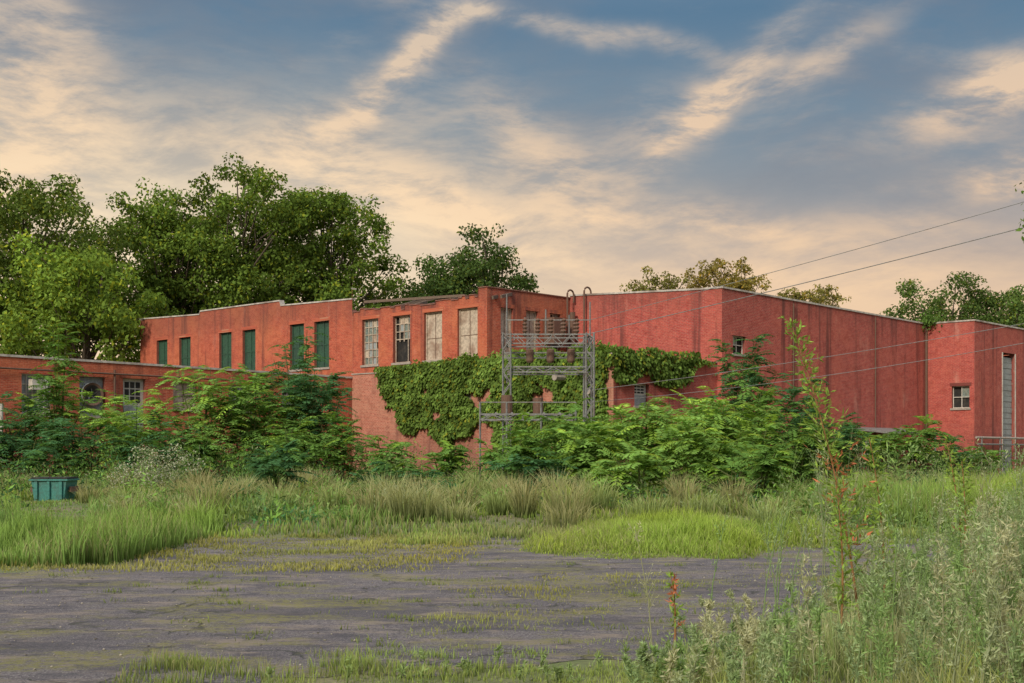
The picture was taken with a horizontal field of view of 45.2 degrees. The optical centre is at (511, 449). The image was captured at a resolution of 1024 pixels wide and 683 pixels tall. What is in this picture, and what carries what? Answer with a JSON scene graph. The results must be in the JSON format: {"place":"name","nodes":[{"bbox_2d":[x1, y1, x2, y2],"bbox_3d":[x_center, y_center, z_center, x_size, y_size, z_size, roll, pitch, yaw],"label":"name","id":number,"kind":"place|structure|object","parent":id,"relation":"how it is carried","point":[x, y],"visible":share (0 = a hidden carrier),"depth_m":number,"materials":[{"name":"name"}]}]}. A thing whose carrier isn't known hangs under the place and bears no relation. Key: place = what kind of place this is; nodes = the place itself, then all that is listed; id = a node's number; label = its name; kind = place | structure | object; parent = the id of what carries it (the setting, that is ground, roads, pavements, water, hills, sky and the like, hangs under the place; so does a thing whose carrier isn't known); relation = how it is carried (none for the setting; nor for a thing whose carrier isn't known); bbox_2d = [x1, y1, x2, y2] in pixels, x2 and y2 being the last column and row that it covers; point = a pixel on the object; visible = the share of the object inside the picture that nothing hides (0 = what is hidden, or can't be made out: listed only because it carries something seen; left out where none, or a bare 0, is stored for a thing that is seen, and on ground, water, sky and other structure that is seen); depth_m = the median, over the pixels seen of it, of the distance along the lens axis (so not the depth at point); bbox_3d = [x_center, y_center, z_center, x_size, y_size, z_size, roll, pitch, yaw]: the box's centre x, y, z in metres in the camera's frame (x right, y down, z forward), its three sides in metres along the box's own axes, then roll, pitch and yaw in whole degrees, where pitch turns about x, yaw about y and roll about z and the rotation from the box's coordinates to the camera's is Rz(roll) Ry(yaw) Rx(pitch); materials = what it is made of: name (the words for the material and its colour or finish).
{"place":"outdoors","nodes":[
{"label":"outdoors","id":0,"kind":"place"},
{"bbox_2d":[0,536,990,682],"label":"asphalt lot","id":1,"kind":"structure","parent":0,"point":[34,634],"depth_m":12.38,"materials":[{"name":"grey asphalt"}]},
{"bbox_2d":[664,572,685,641],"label":"red weed plant","id":2,"kind":"object","parent":1,"relation":"on","point":[673,586],"visible":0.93,"depth_m":10.13,"materials":[{"name":"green plant"}]},
{"bbox_2d":[0,497,1023,682],"bbox_3d":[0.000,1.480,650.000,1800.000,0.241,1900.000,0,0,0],"label":"ground","id":3,"kind":"structure","parent":0,"point":[579,662],"depth_m":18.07,"materials":[{"name":"green plant"}]},
{"bbox_2d":[0,429,35,473],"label":"ailanthus shrub","id":4,"kind":"object","parent":3,"relation":"on","point":[13,439],"visible":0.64,"depth_m":47.84,"materials":[{"name":"green plant"}]},
{"bbox_2d":[0,391,73,475],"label":"ailanthus shrub","id":5,"kind":"object","parent":3,"relation":"on","point":[25,423],"visible":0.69,"depth_m":48.62,"materials":[{"name":"green plant"}]},
{"bbox_2d":[0,432,89,483],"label":"ailanthus shrub","id":6,"kind":"object","parent":3,"relation":"on","point":[33,454],"visible":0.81,"depth_m":45.25,"materials":[{"name":"green plant"}]},
{"bbox_2d":[11,392,90,475],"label":"ailanthus shrub","id":7,"kind":"object","parent":3,"relation":"on","point":[31,402],"visible":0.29,"depth_m":50.42,"materials":[{"name":"green plant"}]},
{"bbox_2d":[29,477,79,500],"bbox_3d":[-13.200,1.188,35.495,1.160,0.815,1.010,0,0,0],"label":"dumpster","id":8,"kind":"object","parent":3,"relation":"on","point":[51,488],"visible":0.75,"depth_m":35.05,"materials":[{"name":"green paint"}]},
{"bbox_2d":[28,322,104,476],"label":"ailanthus shrub","id":9,"kind":"object","parent":3,"relation":"on","point":[56,396],"visible":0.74,"depth_m":49.60,"materials":[{"name":"green plant"}]},
{"bbox_2d":[0,168,138,356],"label":"shade tree","id":10,"kind":"object","parent":3,"relation":"on","point":[19,208],"visible":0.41,"depth_m":90.41,"materials":[{"name":"green plant"}]},
{"bbox_2d":[30,413,127,477],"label":"ailanthus shrub","id":11,"kind":"object","parent":3,"relation":"on","point":[86,443],"visible":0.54,"depth_m":47.13,"materials":[{"name":"green plant"}]},
{"bbox_2d":[0,228,169,362],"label":"shade tree","id":12,"kind":"object","parent":3,"relation":"on","point":[64,299],"visible":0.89,"depth_m":84.69,"materials":[{"name":"green plant"}]},
{"bbox_2d":[78,389,175,473],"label":"ailanthus shrub","id":13,"kind":"object","parent":3,"relation":"on","point":[122,418],"visible":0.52,"depth_m":46.37,"materials":[{"name":"green plant"}]},
{"bbox_2d":[107,443,205,489],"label":"flowering bush","id":14,"kind":"object","parent":3,"relation":"on","point":[166,470],"visible":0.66,"depth_m":37.90,"materials":[{"name":"green plant"}]},
{"bbox_2d":[96,410,225,473],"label":"ailanthus shrub","id":15,"kind":"object","parent":3,"relation":"on","point":[124,449],"visible":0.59,"depth_m":44.29,"materials":[{"name":"green plant"}]},
{"bbox_2d":[68,177,258,362],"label":"shade tree","id":16,"kind":"object","parent":3,"relation":"on","point":[153,276],"visible":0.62,"depth_m":98.22,"materials":[{"name":"green plant"}]},
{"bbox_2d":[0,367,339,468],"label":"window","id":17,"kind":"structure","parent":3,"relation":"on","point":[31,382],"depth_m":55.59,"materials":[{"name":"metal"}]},
{"bbox_2d":[0,354,352,478],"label":"wall","id":18,"kind":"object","parent":3,"relation":"on","point":[10,379],"depth_m":57.42,"materials":[{"name":"red brick"}]},
{"bbox_2d":[19,370,52,416],"bbox_3d":[-21.072,-2.515,54.413,0.420,2.070,1.640,0,0,44],"label":"window block","id":19,"kind":"structure","parent":18,"relation":"attached to","point":[25,390],"depth_m":54.27,"materials":[{"name":"concrete"}]},
{"bbox_2d":[77,373,107,418],"bbox_3d":[-19.273,-2.490,56.290,0.420,2.120,1.490,0,0,44],"label":"window fan","id":20,"kind":"object","parent":18,"relation":"attached to","point":[95,383],"depth_m":56.34},
{"bbox_2d":[121,375,147,432],"bbox_3d":[-17.820,-2.115,57.806,0.420,2.870,1.390,0,0,44],"label":"window ply","id":21,"kind":"object","parent":18,"relation":"attached to","point":[133,385],"depth_m":57.90,"materials":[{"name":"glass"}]},
{"bbox_2d":[171,378,198,411],"bbox_3d":[-15.952,-2.690,59.755,0.420,1.620,1.540,0,0,44],"label":"window board","id":22,"kind":"object","parent":18,"relation":"attached to","point":[177,400],"depth_m":59.74,"materials":[{"name":"wood"}]},
{"bbox_2d":[132,364,271,475],"bbox_3d":[-12.297,-1.006,49.277,5.783,4.862,4.210,0,0,-20],"label":"ailanthus shrub","id":23,"kind":"object","parent":3,"relation":"on","point":[206,406],"visible":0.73,"depth_m":48.87,"materials":[{"name":"green plant"}]},
{"bbox_2d":[159,420,248,480],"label":"ailanthus shrub","id":24,"kind":"object","parent":3,"relation":"on","point":[211,449],"visible":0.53,"depth_m":44.31,"materials":[{"name":"green plant"}]},
{"bbox_2d":[156,152,331,315],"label":"shade tree","id":25,"kind":"object","parent":3,"relation":"on","point":[277,215],"visible":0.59,"depth_m":101.13,"materials":[{"name":"green plant"}]},
{"bbox_2d":[140,288,355,376],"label":"wall main front","id":26,"kind":"structure","parent":3,"relation":"on","point":[270,320],"depth_m":76.06,"materials":[{"name":"red brick"}]},
{"bbox_2d":[156,336,167,364],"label":"window green","id":27,"kind":"object","parent":26,"relation":"attached to","point":[162,352],"depth_m":84.18,"materials":[{"name":"wood"}]},
{"bbox_2d":[178,333,191,365],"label":"window green","id":28,"kind":"object","parent":26,"relation":"attached to","point":[184,349],"depth_m":82.16,"materials":[{"name":"wood"}]},
{"bbox_2d":[218,329,232,368],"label":"window green","id":29,"kind":"object","parent":26,"relation":"attached to","point":[224,348],"depth_m":78.86,"materials":[{"name":"wood"}]},
{"bbox_2d":[241,326,256,369],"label":"window green","id":30,"kind":"object","parent":26,"relation":"attached to","point":[249,348],"depth_m":77.01,"materials":[{"name":"wood"}]},
{"bbox_2d":[288,320,304,371],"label":"window green","id":31,"kind":"object","parent":26,"relation":"attached to","point":[296,329],"depth_m":73.62,"materials":[{"name":"wood"}]},
{"bbox_2d":[313,317,329,369],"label":"window green","id":32,"kind":"object","parent":26,"relation":"attached to","point":[321,326],"depth_m":71.87,"materials":[{"name":"wood"}]},
{"bbox_2d":[197,369,315,471],"bbox_3d":[-10.302,-0.905,49.446,4.995,4.658,3.878,0,0,0],"label":"ailanthus shrub","id":33,"kind":"object","parent":3,"relation":"on","point":[283,411],"visible":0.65,"depth_m":49.12,"materials":[{"name":"green plant"}]},
{"bbox_2d":[217,363,305,456],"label":"ailanthus shrub","id":34,"kind":"object","parent":3,"relation":"on","point":[262,376],"visible":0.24,"depth_m":51.68,"materials":[{"name":"green plant"}]},
{"bbox_2d":[235,439,319,490],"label":"ailanthus shrub","id":35,"kind":"object","parent":3,"relation":"on","point":[269,466],"visible":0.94,"depth_m":37.63,"materials":[{"name":"green plant"}]},
{"bbox_2d":[235,326,353,472],"bbox_3d":[-9.190,-1.905,52.730,4.278,6.736,4.808,0,0,36],"label":"ailanthus shrub","id":36,"kind":"object","parent":3,"relation":"on","point":[306,347],"visible":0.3,"depth_m":52.47,"materials":[{"name":"green plant"}]},
{"bbox_2d":[252,416,349,482],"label":"ailanthus shrub","id":37,"kind":"object","parent":3,"relation":"on","point":[283,441],"visible":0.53,"depth_m":45.63,"materials":[{"name":"green plant"}]},
{"bbox_2d":[265,355,359,474],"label":"ailanthus shrub","id":38,"kind":"object","parent":3,"relation":"on","point":[311,393],"visible":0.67,"depth_m":49.52,"materials":[{"name":"green plant"}]},
{"bbox_2d":[233,185,411,310],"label":"shade tree","id":39,"kind":"object","parent":3,"relation":"on","point":[340,284],"visible":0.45,"depth_m":104.90,"materials":[{"name":"green plant"}]},
{"bbox_2d":[302,411,387,481],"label":"ailanthus shrub","id":40,"kind":"object","parent":3,"relation":"on","point":[347,437],"visible":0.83,"depth_m":48.41,"materials":[{"name":"green plant"}]},
{"bbox_2d":[361,436,416,473],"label":"ailanthus shrub","id":41,"kind":"object","parent":3,"relation":"on","point":[394,445],"visible":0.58,"depth_m":47.82,"materials":[{"name":"green plant"}]},
{"bbox_2d":[337,461,446,493],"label":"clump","id":42,"kind":"object","parent":3,"relation":"on","point":[376,469],"visible":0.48,"depth_m":35.63,"materials":[{"name":"green plant"}]},
{"bbox_2d":[380,277,434,305],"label":"shade tree","id":43,"kind":"object","parent":3,"relation":"on","point":[416,293],"visible":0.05,"depth_m":109.89,"materials":[{"name":"green plant"}]},
{"bbox_2d":[352,286,486,373],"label":"wall main front","id":44,"kind":"structure","parent":3,"relation":"on","point":[385,335],"depth_m":65.88,"materials":[{"name":"red brick"}]},
{"bbox_2d":[360,314,379,367],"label":"window pane","id":45,"kind":"object","parent":44,"relation":"attached to","point":[369,340],"visible":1,"depth_m":68.88,"materials":[{"name":"glass"}]},
{"bbox_2d":[391,311,411,364],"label":"window broken","id":46,"kind":"object","parent":44,"relation":"attached to","point":[401,338],"depth_m":67.07,"materials":[{"name":"glass"}]},
{"bbox_2d":[422,307,443,362],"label":"window board","id":47,"kind":"object","parent":44,"relation":"attached to","point":[432,335],"depth_m":65.25,"materials":[{"name":"wood"}]},
{"bbox_2d":[456,303,478,358],"bbox_3d":[-2.192,-6.065,63.273,1.720,2.870,0.420,0,0,44],"label":"window board","id":48,"kind":"object","parent":44,"relation":"attached to","point":[467,328],"depth_m":63.41,"materials":[{"name":"wood"}]},
{"bbox_2d":[159,292,1008,354],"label":"roof","id":49,"kind":"structure","parent":44,"relation":"on","point":[421,300],"depth_m":67.26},
{"bbox_2d":[392,440,472,485],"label":"ailanthus shrub","id":50,"kind":"object","parent":3,"relation":"on","point":[446,455],"visible":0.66,"depth_m":44.90,"materials":[{"name":"green plant"}]},
{"bbox_2d":[399,254,471,302],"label":"shade tree","id":51,"kind":"object","parent":3,"relation":"on","point":[433,264],"visible":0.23,"depth_m":115.03,"materials":[{"name":"green plant"}]},
{"bbox_2d":[423,223,539,301],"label":"shade tree","id":52,"kind":"object","parent":3,"relation":"on","point":[480,275],"visible":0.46,"depth_m":113.25,"materials":[{"name":"green plant"}]},
{"bbox_2d":[351,353,612,476],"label":"wall","id":53,"kind":"structure","parent":3,"relation":"on","point":[375,416],"depth_m":64.65,"materials":[{"name":"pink brick"}]},
{"bbox_2d":[373,339,715,464],"bbox_3d":[1.415,-1.933,62.569,16.768,6.228,8.680,0,0,44],"label":"ivy","id":54,"kind":"object","parent":53,"relation":"attached to","point":[448,402],"visible":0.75,"depth_m":59.09,"materials":[{"name":"green plant"}]},
{"bbox_2d":[0,462,1023,573],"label":"tall grass","id":55,"kind":"structure","parent":3,"relation":"on","point":[99,535],"depth_m":23.38,"materials":[{"name":"green plant"}]},
{"bbox_2d":[0,422,1023,530],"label":"undergrowth","id":56,"kind":"object","parent":3,"relation":"on","point":[326,510],"visible":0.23,"depth_m":33.78,"materials":[{"name":"green plant"}]},
{"bbox_2d":[474,425,555,484],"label":"ailanthus shrub","id":57,"kind":"object","parent":3,"relation":"on","point":[514,450],"visible":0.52,"depth_m":41.69,"materials":[{"name":"green plant"}]},
{"bbox_2d":[478,447,577,493],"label":"ailanthus shrub","id":58,"kind":"object","parent":3,"relation":"on","point":[517,462],"visible":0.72,"depth_m":34.48,"materials":[{"name":"green plant"}]},
{"bbox_2d":[487,286,570,357],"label":"wall","id":59,"kind":"structure","parent":3,"relation":"on","point":[520,300],"depth_m":63.81,"materials":[{"name":"red brick"}]},
{"bbox_2d":[499,303,514,354],"bbox_3d":[-0.362,-6.090,63.333,0.420,2.820,1.140,0,0,44],"label":"window board","id":60,"kind":"object","parent":59,"relation":"attached to","point":[503,317],"depth_m":63.45,"materials":[{"name":"wood"}]},
{"bbox_2d":[525,306,539,351],"bbox_3d":[0.953,-6.090,64.704,0.420,2.820,1.140,0,0,44],"label":"window board","id":61,"kind":"object","parent":59,"relation":"attached to","point":[531,312],"depth_m":64.84,"materials":[{"name":"wood"}]},
{"bbox_2d":[493,412,573,480],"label":"ailanthus shrub","id":62,"kind":"object","parent":3,"relation":"on","point":[512,431],"visible":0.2,"depth_m":44.85,"materials":[{"name":"green plant"}]},
{"bbox_2d":[479,294,594,480],"bbox_3d":[0.983,-2.196,47.623,4.446,7.608,2.717,0,0,0],"label":"electrical substation frame","id":63,"kind":"object","parent":3,"relation":"on","point":[506,402],"visible":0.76,"depth_m":47.28,"materials":[{"name":"metal"}]},
{"bbox_2d":[518,398,638,479],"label":"ailanthus shrub","id":64,"kind":"object","parent":3,"relation":"on","point":[563,425],"visible":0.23,"depth_m":41.23,"materials":[{"name":"green plant"}]},
{"bbox_2d":[554,421,631,485],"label":"ailanthus shrub","id":65,"kind":"object","parent":3,"relation":"on","point":[584,458],"visible":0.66,"depth_m":36.24,"materials":[{"name":"green plant"}]},
{"bbox_2d":[583,441,679,497],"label":"ailanthus shrub","id":66,"kind":"object","parent":3,"relation":"on","point":[649,459],"visible":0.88,"depth_m":32.32,"materials":[{"name":"green plant"}]},
{"bbox_2d":[264,428,1023,682],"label":"foreground weeds","id":67,"kind":"object","parent":3,"relation":"on","point":[767,635],"visible":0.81,"depth_m":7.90,"materials":[{"name":"green plant"}]},
{"bbox_2d":[564,396,724,483],"bbox_3d":[4.179,-0.074,38.178,5.192,3.136,3.736,0,0,18],"label":"ailanthus shrub","id":68,"kind":"object","parent":3,"relation":"on","point":[648,435],"visible":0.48,"depth_m":37.63,"materials":[{"name":"green plant"}]},
{"bbox_2d":[569,286,721,417],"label":"wall block front","id":69,"kind":"structure","parent":3,"relation":"on","point":[696,330],"depth_m":62.66,"materials":[{"name":"brick"}]},
{"bbox_2d":[616,393,686,480],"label":"ailanthus shrub","id":70,"kind":"object","parent":3,"relation":"on","point":[657,404],"visible":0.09,"depth_m":45.60,"materials":[{"name":"green plant"}]},
{"bbox_2d":[619,265,692,291],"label":"slender tree","id":71,"kind":"object","parent":3,"relation":"on","point":[669,285],"visible":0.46,"depth_m":110.71,"materials":[{"name":"green plant"}]},
{"bbox_2d":[613,355,717,476],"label":"wall","id":72,"kind":"structure","parent":3,"relation":"on","point":[624,392],"depth_m":57.65,"materials":[{"name":"brick"}]},
{"bbox_2d":[633,379,650,407],"bbox_3d":[5.805,-2.540,56.009,0.420,1.320,1.340,0,0,44],"label":"window ply","id":73,"kind":"object","parent":72,"relation":"attached to","point":[641,390],"depth_m":56.16,"materials":[{"name":"wood"}]},
{"bbox_2d":[652,416,761,491],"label":"ailanthus shrub","id":74,"kind":"object","parent":3,"relation":"on","point":[690,439],"visible":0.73,"depth_m":35.27,"materials":[{"name":"green plant"}]},
{"bbox_2d":[680,256,771,292],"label":"slender tree","id":75,"kind":"object","parent":3,"relation":"on","point":[703,280],"visible":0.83,"depth_m":110.88,"materials":[{"name":"green plant"}]},
{"bbox_2d":[668,386,790,477],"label":"ailanthus shrub","id":76,"kind":"object","parent":3,"relation":"on","point":[717,422],"visible":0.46,"depth_m":40.36,"materials":[{"name":"green plant"}]},
{"bbox_2d":[682,334,793,472],"bbox_3d":[8.998,-1.579,50.205,4.200,6.263,4.537,0,0,-39],"label":"ailanthus shrub","id":77,"kind":"object","parent":3,"relation":"on","point":[751,379],"visible":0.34,"depth_m":49.66,"materials":[{"name":"green plant"}]},
{"bbox_2d":[691,365,787,480],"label":"ailanthus shrub","id":78,"kind":"object","parent":3,"relation":"on","point":[765,396],"visible":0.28,"depth_m":43.58,"materials":[{"name":"green plant"}]},
{"bbox_2d":[690,442,799,499],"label":"ailanthus shrub","id":79,"kind":"object","parent":3,"relation":"on","point":[768,468],"visible":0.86,"depth_m":32.77,"materials":[{"name":"green plant"}]},
{"bbox_2d":[705,422,805,492],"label":"ailanthus shrub","id":80,"kind":"object","parent":3,"relation":"on","point":[774,439],"visible":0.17,"depth_m":37.88,"materials":[{"name":"green plant"}]},
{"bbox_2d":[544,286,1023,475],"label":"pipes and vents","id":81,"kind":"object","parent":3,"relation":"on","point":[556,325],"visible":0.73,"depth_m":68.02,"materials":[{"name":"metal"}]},
{"bbox_2d":[744,412,857,483],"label":"ailanthus shrub","id":82,"kind":"object","parent":3,"relation":"on","point":[806,438],"visible":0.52,"depth_m":44.86,"materials":[{"name":"green plant"}]},
{"bbox_2d":[737,378,868,476],"bbox_3d":[11.007,-0.711,47.569,4.888,4.303,4.760,0,0,30],"label":"ailanthus shrub","id":83,"kind":"object","parent":3,"relation":"on","point":[793,409],"visible":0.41,"depth_m":47.63,"materials":[{"name":"green plant"}]},
{"bbox_2d":[775,284,851,306],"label":"slender tree","id":84,"kind":"object","parent":3,"relation":"on","point":[811,295],"visible":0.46,"depth_m":112.24,"materials":[{"name":"green plant"}]},
{"bbox_2d":[717,286,924,475],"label":"wall","id":85,"kind":"structure","parent":3,"relation":"on","point":[831,331],"depth_m":68.53,"materials":[{"name":"brick"}]},
{"bbox_2d":[731,331,746,356],"bbox_3d":[11.194,-5.255,61.198,0.420,1.210,1.390,0,0,44],"label":"window","id":86,"kind":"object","parent":85,"relation":"attached to","point":[739,346],"depth_m":61.37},
{"bbox_2d":[790,410,882,476],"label":"ailanthus shrub","id":87,"kind":"object","parent":3,"relation":"on","point":[846,422],"visible":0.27,"depth_m":49.80,"materials":[{"name":"green plant"}]},
{"bbox_2d":[827,430,908,478],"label":"ailanthus shrub","id":88,"kind":"object","parent":3,"relation":"on","point":[891,446],"visible":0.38,"depth_m":52.07,"materials":[{"name":"green plant"}]},
{"bbox_2d":[779,316,977,625],"bbox_3d":[3.457,0.235,10.786,3.297,2.732,0.973,0,0,-41],"label":"tall weed plant","id":89,"kind":"object","parent":3,"relation":"on","point":[841,531],"visible":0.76,"depth_m":10.35,"materials":[{"name":"green plant"}]},
{"bbox_2d":[863,414,956,473],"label":"ailanthus shrub","id":90,"kind":"object","parent":3,"relation":"on","point":[928,433],"visible":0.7,"depth_m":55.21,"materials":[{"name":"green plant"}]},
{"bbox_2d":[879,270,1017,326],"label":"broadleaf tree","id":91,"kind":"object","parent":3,"relation":"on","point":[939,306],"visible":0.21,"depth_m":129.87,"materials":[{"name":"green plant"}]},
{"bbox_2d":[928,319,973,475],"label":"wall annex return","id":92,"kind":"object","parent":3,"relation":"on","point":[944,372],"depth_m":74.80,"materials":[{"name":"brick"}]},
{"bbox_2d":[950,382,970,409],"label":"window","id":93,"kind":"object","parent":92,"relation":"attached to","point":[960,396],"depth_m":74.55,"materials":[{"name":"wood"}]},
{"bbox_2d":[923,435,986,473],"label":"ailanthus shrub","id":94,"kind":"object","parent":3,"relation":"on","point":[953,448],"visible":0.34,"depth_m":57.69,"materials":[{"name":"green plant"}]},
{"bbox_2d":[953,446,1005,474],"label":"ailanthus shrub","id":95,"kind":"object","parent":3,"relation":"on","point":[994,453],"visible":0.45,"depth_m":59.41,"materials":[{"name":"green plant"}]},
{"bbox_2d":[949,284,1023,327],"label":"broadleaf tree","id":96,"kind":"object","parent":3,"relation":"on","point":[1014,305],"visible":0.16,"depth_m":127.14,"materials":[{"name":"green plant"}]},
{"bbox_2d":[974,319,1023,474],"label":"wall","id":97,"kind":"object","parent":3,"relation":"on","point":[987,393],"depth_m":75.80,"materials":[{"name":"brick"}]},
{"bbox_2d":[1002,352,1015,472],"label":"door","id":98,"kind":"structure","parent":97,"relation":"attached to","point":[1009,384],"depth_m":78.03,"materials":[{"name":"metal"}]},
{"bbox_2d":[0,0,1023,360],"label":"sky","id":99,"kind":"structure","parent":0,"point":[609,140],"materials":[{"name":"blue"}]},
{"bbox_2d":[588,202,1023,401],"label":"power lines","id":100,"kind":"object","parent":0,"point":[811,281],"visible":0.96,"depth_m":40.82,"materials":[{"name":"metal"}]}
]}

